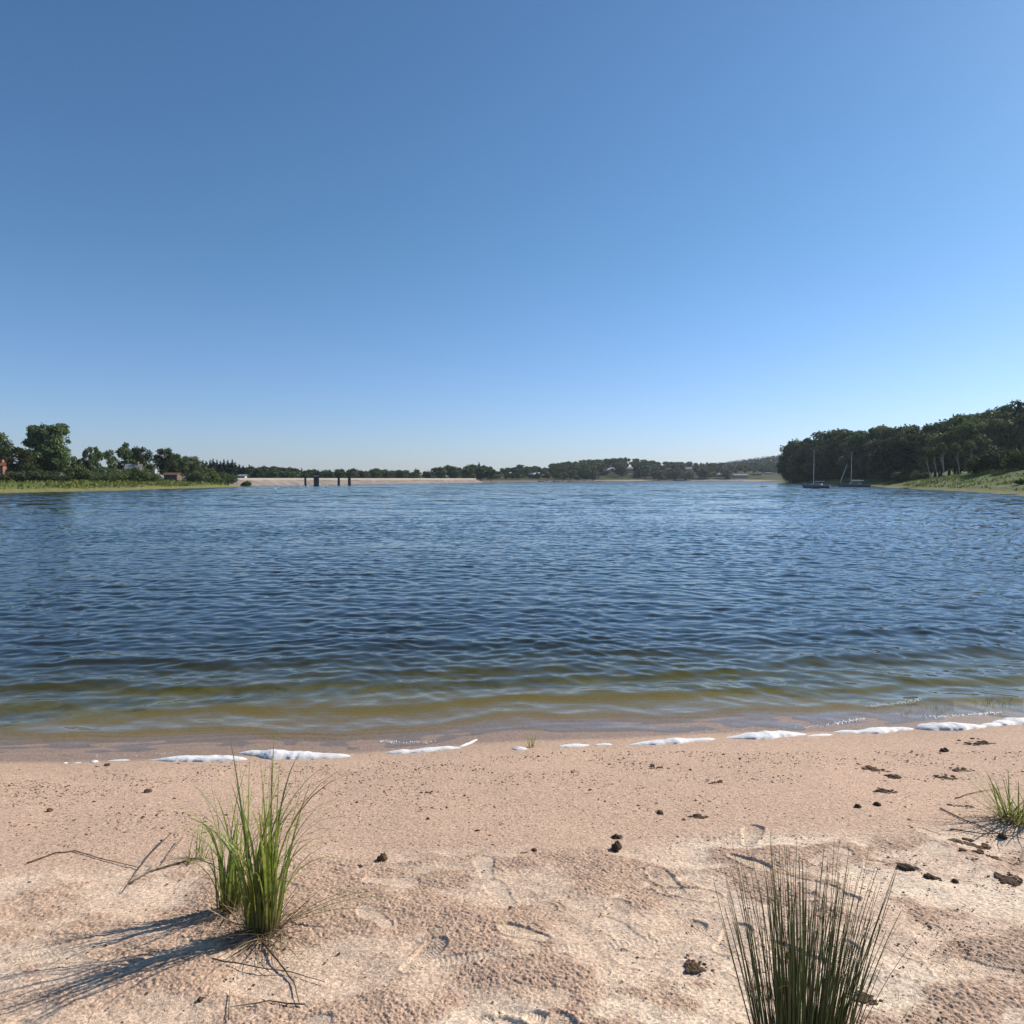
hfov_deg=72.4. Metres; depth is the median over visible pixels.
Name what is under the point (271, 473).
broadleaf tree
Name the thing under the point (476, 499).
lake water
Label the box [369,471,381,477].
broadleaf tree
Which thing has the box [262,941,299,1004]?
dry stalk
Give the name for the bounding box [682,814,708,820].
dirt clod
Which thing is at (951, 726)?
foam bank
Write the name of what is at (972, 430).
broadleaf tree
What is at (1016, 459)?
shrub
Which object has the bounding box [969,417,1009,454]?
broadleaf tree
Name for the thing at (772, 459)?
distant wood
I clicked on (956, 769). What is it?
dirt clod
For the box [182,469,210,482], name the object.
shrub
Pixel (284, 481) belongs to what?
dam
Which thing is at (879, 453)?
broadleaf tree
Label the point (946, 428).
broadleaf tree
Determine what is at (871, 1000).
dirt clod
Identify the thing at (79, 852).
dry stalk
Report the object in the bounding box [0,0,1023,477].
sky
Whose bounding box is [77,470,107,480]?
shrub
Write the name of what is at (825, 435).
broadleaf tree
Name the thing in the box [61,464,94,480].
shrub
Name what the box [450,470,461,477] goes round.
broadleaf tree
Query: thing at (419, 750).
foam bank
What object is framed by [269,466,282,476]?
broadleaf tree
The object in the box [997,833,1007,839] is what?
dirt clod
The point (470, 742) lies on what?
foam bank
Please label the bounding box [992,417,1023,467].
broadleaf tree
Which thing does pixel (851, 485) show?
sailing boat
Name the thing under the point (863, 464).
broadleaf tree
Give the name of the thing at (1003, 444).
broadleaf tree
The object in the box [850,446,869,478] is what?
broadleaf tree
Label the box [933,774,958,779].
dirt clod
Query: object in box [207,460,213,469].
spruce tree
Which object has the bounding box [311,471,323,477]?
broadleaf tree
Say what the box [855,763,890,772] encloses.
dirt clod
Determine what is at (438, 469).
broadleaf tree
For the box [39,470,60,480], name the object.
shrub
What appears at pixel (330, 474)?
broadleaf tree
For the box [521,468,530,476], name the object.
broadleaf tree
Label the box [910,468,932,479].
shrub
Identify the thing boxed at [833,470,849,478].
shrub
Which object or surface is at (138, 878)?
dry stalk
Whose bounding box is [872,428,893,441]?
broadleaf tree
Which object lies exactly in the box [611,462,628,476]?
broadleaf tree
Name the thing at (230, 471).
spruce tree
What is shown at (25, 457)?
broadleaf tree
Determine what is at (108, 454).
tree
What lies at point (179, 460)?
broadleaf tree
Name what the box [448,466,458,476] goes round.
broadleaf tree
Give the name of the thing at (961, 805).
dirt clod
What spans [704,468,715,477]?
broadleaf tree
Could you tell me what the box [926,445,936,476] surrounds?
leaning tree
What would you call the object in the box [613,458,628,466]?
broadleaf tree
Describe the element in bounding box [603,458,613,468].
birch tree
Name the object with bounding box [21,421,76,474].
broadleaf tree
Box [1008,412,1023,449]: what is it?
broadleaf tree
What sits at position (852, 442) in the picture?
open crowned tree
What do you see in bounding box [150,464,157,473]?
house
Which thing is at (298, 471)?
broadleaf tree
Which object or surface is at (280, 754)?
foam bank
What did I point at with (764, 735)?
foam bank
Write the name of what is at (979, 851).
dirt clod
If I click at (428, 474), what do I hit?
broadleaf tree
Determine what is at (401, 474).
broadleaf tree
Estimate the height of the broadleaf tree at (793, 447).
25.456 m
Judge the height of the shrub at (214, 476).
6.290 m
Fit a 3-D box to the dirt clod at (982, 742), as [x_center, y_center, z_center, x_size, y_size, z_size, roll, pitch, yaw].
[4.011,1.976,5.960,0.245,0.018,0.307,-1,3,-21]
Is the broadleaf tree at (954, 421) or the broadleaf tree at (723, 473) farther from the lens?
the broadleaf tree at (723, 473)
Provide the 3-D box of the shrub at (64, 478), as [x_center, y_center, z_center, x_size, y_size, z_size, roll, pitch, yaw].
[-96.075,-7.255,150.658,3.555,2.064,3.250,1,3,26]
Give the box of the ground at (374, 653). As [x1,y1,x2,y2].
[0,461,1023,726]
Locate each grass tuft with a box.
[148,732,401,972]
[160,817,238,865]
[165,763,290,934]
[521,734,538,747]
[896,703,927,717]
[916,768,1023,835]
[920,705,953,713]
[971,692,1018,708]
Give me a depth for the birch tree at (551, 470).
682.88 m
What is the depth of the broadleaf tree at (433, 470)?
585.46 m
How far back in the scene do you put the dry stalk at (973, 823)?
4.08 m
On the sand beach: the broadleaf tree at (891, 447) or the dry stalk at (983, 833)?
the dry stalk at (983, 833)
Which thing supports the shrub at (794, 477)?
on the ground at (374, 653)
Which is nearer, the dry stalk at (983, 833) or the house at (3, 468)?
the dry stalk at (983, 833)
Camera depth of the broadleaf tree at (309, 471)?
421.87 m
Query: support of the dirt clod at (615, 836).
on the sand beach
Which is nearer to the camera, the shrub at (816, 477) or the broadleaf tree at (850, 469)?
the broadleaf tree at (850, 469)
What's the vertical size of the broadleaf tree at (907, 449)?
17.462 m
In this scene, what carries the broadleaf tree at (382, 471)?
on the ground at (374, 653)
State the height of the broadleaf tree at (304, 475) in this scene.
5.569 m
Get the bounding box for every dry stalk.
[27,850,138,867]
[122,833,171,891]
[129,859,188,884]
[211,957,324,981]
[230,1000,305,1006]
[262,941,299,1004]
[940,807,1023,838]
[950,828,1023,833]
[955,787,1004,798]
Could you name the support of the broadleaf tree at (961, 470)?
on the ground at (374, 653)
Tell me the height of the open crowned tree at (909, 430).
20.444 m
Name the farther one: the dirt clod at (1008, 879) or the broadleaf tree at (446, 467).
the broadleaf tree at (446, 467)
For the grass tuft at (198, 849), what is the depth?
3.75 m
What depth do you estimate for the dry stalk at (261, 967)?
2.71 m
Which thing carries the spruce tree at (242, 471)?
on the ground at (374, 653)
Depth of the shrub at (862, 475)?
315.50 m
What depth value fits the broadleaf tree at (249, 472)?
340.56 m
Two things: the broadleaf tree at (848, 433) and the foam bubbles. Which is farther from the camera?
the broadleaf tree at (848, 433)
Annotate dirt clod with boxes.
[197,996,205,1002]
[377,852,387,861]
[521,848,541,856]
[611,834,622,838]
[611,840,621,851]
[648,764,669,768]
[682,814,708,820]
[684,959,713,974]
[706,779,724,783]
[847,987,882,1006]
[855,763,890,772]
[872,787,896,793]
[884,774,901,778]
[897,863,915,870]
[923,873,940,879]
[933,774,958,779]
[939,747,948,751]
[947,803,974,808]
[947,837,991,849]
[949,767,974,771]
[957,738,995,745]
[959,847,1018,864]
[993,871,1022,886]
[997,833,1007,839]
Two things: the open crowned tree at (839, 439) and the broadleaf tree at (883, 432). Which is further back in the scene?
the open crowned tree at (839, 439)
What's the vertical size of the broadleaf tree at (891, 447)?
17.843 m
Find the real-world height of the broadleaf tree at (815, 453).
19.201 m
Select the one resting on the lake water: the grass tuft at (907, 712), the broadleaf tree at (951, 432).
the grass tuft at (907, 712)
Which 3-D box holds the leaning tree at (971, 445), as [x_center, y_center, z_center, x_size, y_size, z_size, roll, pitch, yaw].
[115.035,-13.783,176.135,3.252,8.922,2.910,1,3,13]
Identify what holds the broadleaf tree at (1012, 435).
on the ground at (374, 653)
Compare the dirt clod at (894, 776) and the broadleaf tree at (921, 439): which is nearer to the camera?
the dirt clod at (894, 776)
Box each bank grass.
[0,479,227,488]
[839,468,1023,490]
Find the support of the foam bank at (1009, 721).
on the sand beach
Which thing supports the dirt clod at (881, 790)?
on the sand beach
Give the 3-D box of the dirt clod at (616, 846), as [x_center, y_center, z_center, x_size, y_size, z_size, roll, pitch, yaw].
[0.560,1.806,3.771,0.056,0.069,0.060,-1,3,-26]
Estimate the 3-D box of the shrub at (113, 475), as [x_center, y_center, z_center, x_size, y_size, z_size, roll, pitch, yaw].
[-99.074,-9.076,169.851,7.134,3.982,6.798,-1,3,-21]
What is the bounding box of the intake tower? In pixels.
[314,475,318,487]
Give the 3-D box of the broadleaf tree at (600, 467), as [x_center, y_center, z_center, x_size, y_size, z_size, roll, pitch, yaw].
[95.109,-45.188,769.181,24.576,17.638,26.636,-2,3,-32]
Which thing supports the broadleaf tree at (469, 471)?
on the ground at (374, 653)
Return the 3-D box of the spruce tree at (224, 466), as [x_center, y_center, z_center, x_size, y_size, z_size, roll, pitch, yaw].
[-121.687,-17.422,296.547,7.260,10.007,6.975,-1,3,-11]
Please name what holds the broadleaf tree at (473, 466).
on the ground at (374, 653)
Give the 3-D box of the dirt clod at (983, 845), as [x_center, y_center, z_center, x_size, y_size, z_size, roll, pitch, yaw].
[2.479,1.797,3.766,0.235,0.012,0.181,0,3,0]
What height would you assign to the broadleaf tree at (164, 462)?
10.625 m
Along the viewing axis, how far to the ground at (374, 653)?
29.80 m
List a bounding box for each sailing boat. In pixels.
[802,456,830,488]
[838,455,870,487]
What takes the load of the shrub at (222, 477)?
on the ground at (374, 653)
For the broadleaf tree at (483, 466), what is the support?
on the ground at (374, 653)
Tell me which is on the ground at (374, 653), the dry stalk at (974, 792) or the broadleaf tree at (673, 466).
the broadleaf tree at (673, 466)
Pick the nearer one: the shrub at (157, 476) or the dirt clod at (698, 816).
the dirt clod at (698, 816)
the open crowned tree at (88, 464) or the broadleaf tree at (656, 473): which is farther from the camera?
the broadleaf tree at (656, 473)
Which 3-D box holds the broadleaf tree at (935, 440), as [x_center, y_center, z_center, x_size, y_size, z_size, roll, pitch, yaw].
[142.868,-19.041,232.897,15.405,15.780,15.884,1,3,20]
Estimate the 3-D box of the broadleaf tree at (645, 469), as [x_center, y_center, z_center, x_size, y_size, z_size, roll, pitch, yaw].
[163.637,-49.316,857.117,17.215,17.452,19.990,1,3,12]
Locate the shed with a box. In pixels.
[162,473,182,480]
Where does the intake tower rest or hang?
in the lake water
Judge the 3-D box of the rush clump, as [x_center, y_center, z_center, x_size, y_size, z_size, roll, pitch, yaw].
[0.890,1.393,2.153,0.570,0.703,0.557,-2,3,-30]
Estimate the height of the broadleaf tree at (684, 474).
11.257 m
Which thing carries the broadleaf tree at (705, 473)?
on the ground at (374, 653)
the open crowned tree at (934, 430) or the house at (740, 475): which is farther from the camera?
the house at (740, 475)
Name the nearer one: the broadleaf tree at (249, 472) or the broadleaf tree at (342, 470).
the broadleaf tree at (249, 472)
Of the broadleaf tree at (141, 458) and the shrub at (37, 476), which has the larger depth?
the broadleaf tree at (141, 458)
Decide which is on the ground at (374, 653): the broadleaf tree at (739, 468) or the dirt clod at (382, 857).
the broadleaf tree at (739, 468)
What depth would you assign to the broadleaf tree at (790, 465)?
385.88 m
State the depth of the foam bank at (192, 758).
5.86 m
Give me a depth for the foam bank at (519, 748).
6.00 m
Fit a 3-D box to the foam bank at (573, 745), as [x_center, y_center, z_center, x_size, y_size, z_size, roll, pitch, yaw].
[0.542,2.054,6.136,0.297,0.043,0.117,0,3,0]
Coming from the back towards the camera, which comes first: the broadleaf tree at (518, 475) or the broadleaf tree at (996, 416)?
the broadleaf tree at (518, 475)
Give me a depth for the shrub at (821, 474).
358.47 m
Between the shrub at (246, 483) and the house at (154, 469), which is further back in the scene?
the house at (154, 469)
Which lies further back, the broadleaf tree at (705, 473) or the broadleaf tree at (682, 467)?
the broadleaf tree at (682, 467)
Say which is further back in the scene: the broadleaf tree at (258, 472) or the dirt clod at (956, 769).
the broadleaf tree at (258, 472)
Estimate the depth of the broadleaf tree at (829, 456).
346.58 m
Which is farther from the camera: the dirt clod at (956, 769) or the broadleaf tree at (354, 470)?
the broadleaf tree at (354, 470)
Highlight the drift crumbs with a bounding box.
[0,750,1023,1023]
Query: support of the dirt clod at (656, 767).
on the sand beach
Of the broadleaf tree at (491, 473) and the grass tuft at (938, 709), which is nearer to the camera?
the grass tuft at (938, 709)
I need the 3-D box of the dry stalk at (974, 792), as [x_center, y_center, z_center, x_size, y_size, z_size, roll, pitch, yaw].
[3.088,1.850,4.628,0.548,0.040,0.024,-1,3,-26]
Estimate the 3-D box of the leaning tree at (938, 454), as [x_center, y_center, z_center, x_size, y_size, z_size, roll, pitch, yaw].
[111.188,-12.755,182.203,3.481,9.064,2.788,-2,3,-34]
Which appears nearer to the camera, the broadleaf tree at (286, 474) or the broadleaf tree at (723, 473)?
the broadleaf tree at (286, 474)
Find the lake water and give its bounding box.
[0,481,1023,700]
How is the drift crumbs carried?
on the sand beach
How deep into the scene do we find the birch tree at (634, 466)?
879.35 m
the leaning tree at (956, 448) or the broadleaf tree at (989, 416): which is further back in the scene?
the broadleaf tree at (989, 416)
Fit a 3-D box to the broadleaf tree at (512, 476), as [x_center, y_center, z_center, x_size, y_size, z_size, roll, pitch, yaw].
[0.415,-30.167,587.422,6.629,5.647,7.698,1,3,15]
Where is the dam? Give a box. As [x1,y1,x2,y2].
[189,478,483,485]
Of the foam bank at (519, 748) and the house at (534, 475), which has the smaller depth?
the foam bank at (519, 748)
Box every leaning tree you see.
[918,446,930,480]
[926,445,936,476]
[933,447,945,479]
[935,442,948,479]
[949,442,962,476]
[962,440,975,472]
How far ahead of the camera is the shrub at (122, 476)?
175.19 m
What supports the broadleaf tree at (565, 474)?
on the ground at (374, 653)
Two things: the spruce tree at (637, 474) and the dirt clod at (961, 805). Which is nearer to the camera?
the dirt clod at (961, 805)
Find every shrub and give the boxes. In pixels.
[0,470,33,481]
[10,469,47,481]
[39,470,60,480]
[57,474,73,481]
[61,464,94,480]
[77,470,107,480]
[91,466,120,480]
[108,466,130,480]
[122,464,152,481]
[142,469,163,481]
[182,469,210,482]
[195,464,219,481]
[206,469,226,482]
[219,472,238,484]
[240,480,251,486]
[782,470,810,482]
[814,473,825,479]
[817,471,836,478]
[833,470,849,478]
[858,471,872,478]
[871,468,894,480]
[890,468,915,481]
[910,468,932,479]
[962,455,991,473]
[971,443,1015,469]
[1000,444,1023,469]
[1013,478,1023,484]
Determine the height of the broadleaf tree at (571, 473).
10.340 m
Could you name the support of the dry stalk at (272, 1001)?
on the sand beach
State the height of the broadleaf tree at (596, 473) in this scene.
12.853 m
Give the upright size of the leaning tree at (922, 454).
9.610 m
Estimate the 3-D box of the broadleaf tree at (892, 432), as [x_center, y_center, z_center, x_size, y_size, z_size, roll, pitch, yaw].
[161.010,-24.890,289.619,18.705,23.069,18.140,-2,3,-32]
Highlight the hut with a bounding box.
[238,474,247,477]
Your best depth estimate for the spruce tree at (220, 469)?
288.90 m
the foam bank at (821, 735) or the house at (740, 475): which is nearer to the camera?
the foam bank at (821, 735)
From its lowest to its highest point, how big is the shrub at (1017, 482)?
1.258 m
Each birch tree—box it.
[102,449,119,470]
[547,468,556,476]
[557,467,566,472]
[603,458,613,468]
[631,463,640,472]
[695,468,703,478]
[712,467,721,473]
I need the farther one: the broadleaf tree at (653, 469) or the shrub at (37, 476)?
the broadleaf tree at (653, 469)
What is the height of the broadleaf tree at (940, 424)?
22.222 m
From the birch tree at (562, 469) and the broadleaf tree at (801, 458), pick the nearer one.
the broadleaf tree at (801, 458)
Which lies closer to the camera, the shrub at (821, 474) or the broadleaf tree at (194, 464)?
the broadleaf tree at (194, 464)
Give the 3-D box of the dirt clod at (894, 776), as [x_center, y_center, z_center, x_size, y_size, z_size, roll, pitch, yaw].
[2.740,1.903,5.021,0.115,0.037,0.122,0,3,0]
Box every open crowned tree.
[69,456,82,469]
[80,446,94,469]
[91,446,108,470]
[109,442,135,470]
[792,437,811,467]
[825,434,844,478]
[836,430,870,479]
[863,427,876,477]
[887,427,918,463]
[908,424,932,460]
[928,426,939,476]
[1001,411,1012,419]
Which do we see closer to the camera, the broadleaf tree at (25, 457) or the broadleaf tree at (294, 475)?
the broadleaf tree at (25, 457)
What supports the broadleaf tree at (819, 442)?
on the ground at (374, 653)
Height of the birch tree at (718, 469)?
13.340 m
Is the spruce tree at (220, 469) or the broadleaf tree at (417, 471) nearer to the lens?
the spruce tree at (220, 469)
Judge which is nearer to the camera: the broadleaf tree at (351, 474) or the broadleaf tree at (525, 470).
the broadleaf tree at (351, 474)
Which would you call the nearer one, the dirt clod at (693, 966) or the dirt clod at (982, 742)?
the dirt clod at (693, 966)
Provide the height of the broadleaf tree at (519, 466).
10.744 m
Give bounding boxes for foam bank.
[152,755,247,761]
[239,749,349,759]
[386,746,459,753]
[459,739,476,746]
[512,746,526,749]
[558,744,588,746]
[594,743,611,745]
[630,738,714,744]
[726,730,805,738]
[808,734,832,735]
[833,727,912,733]
[916,722,986,730]
[981,717,1023,726]
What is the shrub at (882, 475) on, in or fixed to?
on the ground at (374, 653)
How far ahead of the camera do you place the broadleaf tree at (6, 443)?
171.99 m
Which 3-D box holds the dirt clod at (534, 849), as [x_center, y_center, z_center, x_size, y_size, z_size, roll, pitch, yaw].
[0.110,1.806,3.674,0.155,0.014,0.157,0,3,0]
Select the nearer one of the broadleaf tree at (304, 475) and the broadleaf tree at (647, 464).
the broadleaf tree at (304, 475)
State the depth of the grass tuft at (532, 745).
6.09 m
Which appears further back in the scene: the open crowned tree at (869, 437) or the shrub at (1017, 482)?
the open crowned tree at (869, 437)
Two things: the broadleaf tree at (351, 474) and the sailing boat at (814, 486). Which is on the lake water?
the sailing boat at (814, 486)
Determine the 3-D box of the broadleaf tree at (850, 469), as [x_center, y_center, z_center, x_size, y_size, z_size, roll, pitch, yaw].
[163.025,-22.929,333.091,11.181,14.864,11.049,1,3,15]
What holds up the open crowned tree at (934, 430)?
on the ground at (374, 653)
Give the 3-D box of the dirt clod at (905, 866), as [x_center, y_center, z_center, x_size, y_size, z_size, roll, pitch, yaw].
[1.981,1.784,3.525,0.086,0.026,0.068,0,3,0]
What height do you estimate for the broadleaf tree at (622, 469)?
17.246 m
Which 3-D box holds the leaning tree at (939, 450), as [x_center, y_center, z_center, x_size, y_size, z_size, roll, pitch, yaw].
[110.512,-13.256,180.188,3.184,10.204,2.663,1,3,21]
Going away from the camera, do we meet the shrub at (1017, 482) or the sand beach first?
the sand beach
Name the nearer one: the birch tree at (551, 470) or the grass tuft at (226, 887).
the grass tuft at (226, 887)
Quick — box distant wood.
[692,455,779,469]
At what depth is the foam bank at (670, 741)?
6.18 m
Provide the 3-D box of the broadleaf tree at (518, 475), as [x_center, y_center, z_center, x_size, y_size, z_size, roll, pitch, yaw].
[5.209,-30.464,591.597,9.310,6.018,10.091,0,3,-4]
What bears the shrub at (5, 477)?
on the ground at (374, 653)
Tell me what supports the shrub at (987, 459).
on the ground at (374, 653)
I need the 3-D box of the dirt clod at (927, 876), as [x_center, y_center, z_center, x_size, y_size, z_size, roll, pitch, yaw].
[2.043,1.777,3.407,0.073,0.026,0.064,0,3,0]
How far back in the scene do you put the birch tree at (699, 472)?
886.05 m
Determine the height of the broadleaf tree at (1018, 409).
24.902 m
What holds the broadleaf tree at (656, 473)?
on the ground at (374, 653)
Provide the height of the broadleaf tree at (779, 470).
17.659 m
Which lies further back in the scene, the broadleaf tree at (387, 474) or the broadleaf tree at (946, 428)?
the broadleaf tree at (387, 474)
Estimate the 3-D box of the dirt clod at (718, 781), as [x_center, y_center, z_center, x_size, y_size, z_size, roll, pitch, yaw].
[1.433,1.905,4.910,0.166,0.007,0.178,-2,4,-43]
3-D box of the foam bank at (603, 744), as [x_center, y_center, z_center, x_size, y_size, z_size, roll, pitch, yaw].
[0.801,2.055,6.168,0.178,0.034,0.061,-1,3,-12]
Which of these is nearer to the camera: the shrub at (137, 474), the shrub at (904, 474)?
the shrub at (137, 474)
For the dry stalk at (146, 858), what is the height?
0.058 m
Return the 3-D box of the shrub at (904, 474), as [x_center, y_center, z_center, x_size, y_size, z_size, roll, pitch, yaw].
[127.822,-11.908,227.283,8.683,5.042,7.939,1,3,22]
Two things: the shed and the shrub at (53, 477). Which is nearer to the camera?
the shrub at (53, 477)
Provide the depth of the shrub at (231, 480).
225.02 m
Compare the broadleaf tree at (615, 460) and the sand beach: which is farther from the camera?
the broadleaf tree at (615, 460)
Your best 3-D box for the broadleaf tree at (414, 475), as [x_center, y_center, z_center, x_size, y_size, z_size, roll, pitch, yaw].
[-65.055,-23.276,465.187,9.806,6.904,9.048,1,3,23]
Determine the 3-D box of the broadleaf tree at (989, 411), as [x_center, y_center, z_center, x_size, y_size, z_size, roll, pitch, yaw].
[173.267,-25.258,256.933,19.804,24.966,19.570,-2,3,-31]
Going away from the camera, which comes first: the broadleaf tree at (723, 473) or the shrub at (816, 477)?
the shrub at (816, 477)
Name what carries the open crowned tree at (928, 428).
on the ground at (374, 653)
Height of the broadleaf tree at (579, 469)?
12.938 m
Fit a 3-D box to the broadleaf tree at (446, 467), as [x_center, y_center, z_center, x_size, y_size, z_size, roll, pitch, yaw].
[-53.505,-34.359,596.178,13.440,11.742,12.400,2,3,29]
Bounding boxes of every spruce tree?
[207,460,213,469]
[211,459,217,470]
[216,461,223,473]
[221,459,227,472]
[226,459,238,476]
[238,467,249,477]
[633,465,642,477]
[724,471,730,479]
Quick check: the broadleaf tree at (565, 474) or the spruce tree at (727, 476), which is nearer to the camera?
the broadleaf tree at (565, 474)
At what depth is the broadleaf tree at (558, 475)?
638.50 m
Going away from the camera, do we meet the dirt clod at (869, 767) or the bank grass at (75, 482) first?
the dirt clod at (869, 767)
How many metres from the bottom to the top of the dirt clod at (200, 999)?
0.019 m
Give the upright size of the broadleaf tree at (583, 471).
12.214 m
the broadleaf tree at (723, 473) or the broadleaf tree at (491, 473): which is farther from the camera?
the broadleaf tree at (723, 473)
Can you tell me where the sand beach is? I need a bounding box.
[0,688,1023,1023]
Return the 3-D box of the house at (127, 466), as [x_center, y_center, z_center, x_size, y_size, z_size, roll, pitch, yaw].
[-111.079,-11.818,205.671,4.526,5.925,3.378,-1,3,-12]
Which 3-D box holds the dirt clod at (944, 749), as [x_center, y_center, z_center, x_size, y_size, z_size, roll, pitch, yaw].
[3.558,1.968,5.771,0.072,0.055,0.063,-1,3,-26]
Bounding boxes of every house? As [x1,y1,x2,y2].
[0,460,10,474]
[124,462,142,479]
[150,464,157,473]
[528,472,539,477]
[732,473,747,476]
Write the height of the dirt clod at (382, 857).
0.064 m
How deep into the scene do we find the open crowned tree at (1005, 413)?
239.07 m
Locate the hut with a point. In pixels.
(242, 475)
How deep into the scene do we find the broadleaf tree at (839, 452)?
336.78 m
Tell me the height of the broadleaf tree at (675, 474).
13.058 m
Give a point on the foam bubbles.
(837, 723)
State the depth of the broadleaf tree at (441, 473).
484.43 m
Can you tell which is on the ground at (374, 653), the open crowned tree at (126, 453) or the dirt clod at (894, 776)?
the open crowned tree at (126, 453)
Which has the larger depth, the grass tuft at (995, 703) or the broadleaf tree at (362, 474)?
the broadleaf tree at (362, 474)
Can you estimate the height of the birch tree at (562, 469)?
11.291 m
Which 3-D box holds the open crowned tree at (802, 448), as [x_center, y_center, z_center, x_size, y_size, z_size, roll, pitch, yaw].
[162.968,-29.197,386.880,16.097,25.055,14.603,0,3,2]
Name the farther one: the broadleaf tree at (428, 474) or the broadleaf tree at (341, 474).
the broadleaf tree at (428, 474)
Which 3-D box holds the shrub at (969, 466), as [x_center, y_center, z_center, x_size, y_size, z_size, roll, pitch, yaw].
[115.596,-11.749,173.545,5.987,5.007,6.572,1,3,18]
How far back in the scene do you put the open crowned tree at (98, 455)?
201.95 m
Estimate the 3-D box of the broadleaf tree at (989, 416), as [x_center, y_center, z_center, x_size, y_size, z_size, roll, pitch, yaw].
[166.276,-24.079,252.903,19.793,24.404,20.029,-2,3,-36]
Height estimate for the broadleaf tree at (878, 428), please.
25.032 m
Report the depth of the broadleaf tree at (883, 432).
291.68 m
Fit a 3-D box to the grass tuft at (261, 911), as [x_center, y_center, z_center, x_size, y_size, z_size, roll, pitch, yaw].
[-1.020,1.370,2.946,0.856,0.881,0.819,1,3,27]
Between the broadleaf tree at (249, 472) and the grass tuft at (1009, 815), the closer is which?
the grass tuft at (1009, 815)
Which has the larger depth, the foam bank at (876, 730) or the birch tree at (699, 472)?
the birch tree at (699, 472)
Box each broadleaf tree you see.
[0,432,13,461]
[5,446,40,474]
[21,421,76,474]
[131,446,153,470]
[152,447,176,474]
[167,454,191,477]
[182,456,201,480]
[244,468,254,477]
[252,468,264,477]
[265,469,280,477]
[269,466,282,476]
[279,471,291,477]
[288,471,298,477]
[290,468,301,476]
[299,473,309,477]
[301,469,313,477]
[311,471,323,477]
[326,471,335,477]
[334,469,345,476]
[335,471,346,477]
[345,471,358,477]
[346,468,358,477]
[358,471,366,477]
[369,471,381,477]
[371,469,384,477]
[382,471,392,477]
[394,470,409,477]
[408,472,421,477]
[413,469,421,476]
[422,471,434,477]
[430,467,440,476]
[434,467,446,477]
[436,470,446,477]
[443,465,452,477]
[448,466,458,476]
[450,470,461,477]
[460,467,475,477]
[466,464,477,474]
[475,467,486,480]
[478,465,487,476]
[484,469,498,480]
[509,473,515,478]
[515,464,524,468]
[515,473,522,478]
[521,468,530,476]
[552,473,563,479]
[560,472,569,478]
[564,469,578,479]
[573,466,581,474]
[579,467,594,477]
[588,467,599,477]
[594,463,610,478]
[608,458,617,468]
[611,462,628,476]
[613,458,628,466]
[616,464,628,477]
[639,465,651,478]
[640,462,651,471]
[646,467,661,475]
[650,470,667,480]
[658,465,667,471]
[668,464,680,470]
[668,470,683,478]
[678,464,685,471]
[680,471,687,479]
[686,472,694,478]
[699,470,711,479]
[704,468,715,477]
[720,469,731,476]
[736,466,743,471]
[775,438,804,472]
[777,454,794,477]
[786,455,798,473]
[793,451,812,480]
[801,444,827,479]
[802,436,834,463]
[805,429,839,454]
[817,443,841,479]
[825,428,856,444]
[833,430,866,478]
[834,442,854,478]
[842,451,859,473]
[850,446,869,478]
[857,439,883,473]
[864,424,896,442]
[868,428,890,467]
[869,437,899,473]
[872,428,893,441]
[880,424,917,471]
[884,433,916,470]
[893,432,926,473]
[894,424,921,436]
[911,432,940,472]
[916,431,961,476]
[923,419,952,474]
[935,425,965,473]
[938,467,967,473]
[939,426,972,473]
[943,413,974,473]
[946,420,992,471]
[958,411,993,470]
[967,409,1000,415]
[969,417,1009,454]
[971,412,1010,422]
[989,427,1009,446]
[991,402,1022,469]
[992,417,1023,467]
[994,399,1023,413]
[996,418,1023,468]
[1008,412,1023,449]
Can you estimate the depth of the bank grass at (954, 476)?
165.14 m
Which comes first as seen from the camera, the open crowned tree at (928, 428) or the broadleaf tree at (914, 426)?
the open crowned tree at (928, 428)
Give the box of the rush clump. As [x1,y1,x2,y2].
[693,834,916,1023]
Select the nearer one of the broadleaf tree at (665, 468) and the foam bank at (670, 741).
the foam bank at (670, 741)
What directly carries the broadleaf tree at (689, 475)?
on the ground at (374, 653)
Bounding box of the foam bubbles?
[96,698,1001,756]
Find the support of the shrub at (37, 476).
on the ground at (374, 653)
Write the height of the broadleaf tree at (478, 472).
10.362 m
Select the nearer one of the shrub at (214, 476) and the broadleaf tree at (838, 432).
the shrub at (214, 476)
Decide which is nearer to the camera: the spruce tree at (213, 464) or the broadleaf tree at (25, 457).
the broadleaf tree at (25, 457)
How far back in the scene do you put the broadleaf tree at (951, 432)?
227.51 m
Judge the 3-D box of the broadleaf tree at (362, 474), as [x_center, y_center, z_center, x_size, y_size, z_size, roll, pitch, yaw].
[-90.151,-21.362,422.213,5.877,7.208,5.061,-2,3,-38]
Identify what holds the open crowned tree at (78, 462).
on the ground at (374, 653)
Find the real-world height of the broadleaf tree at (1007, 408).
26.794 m

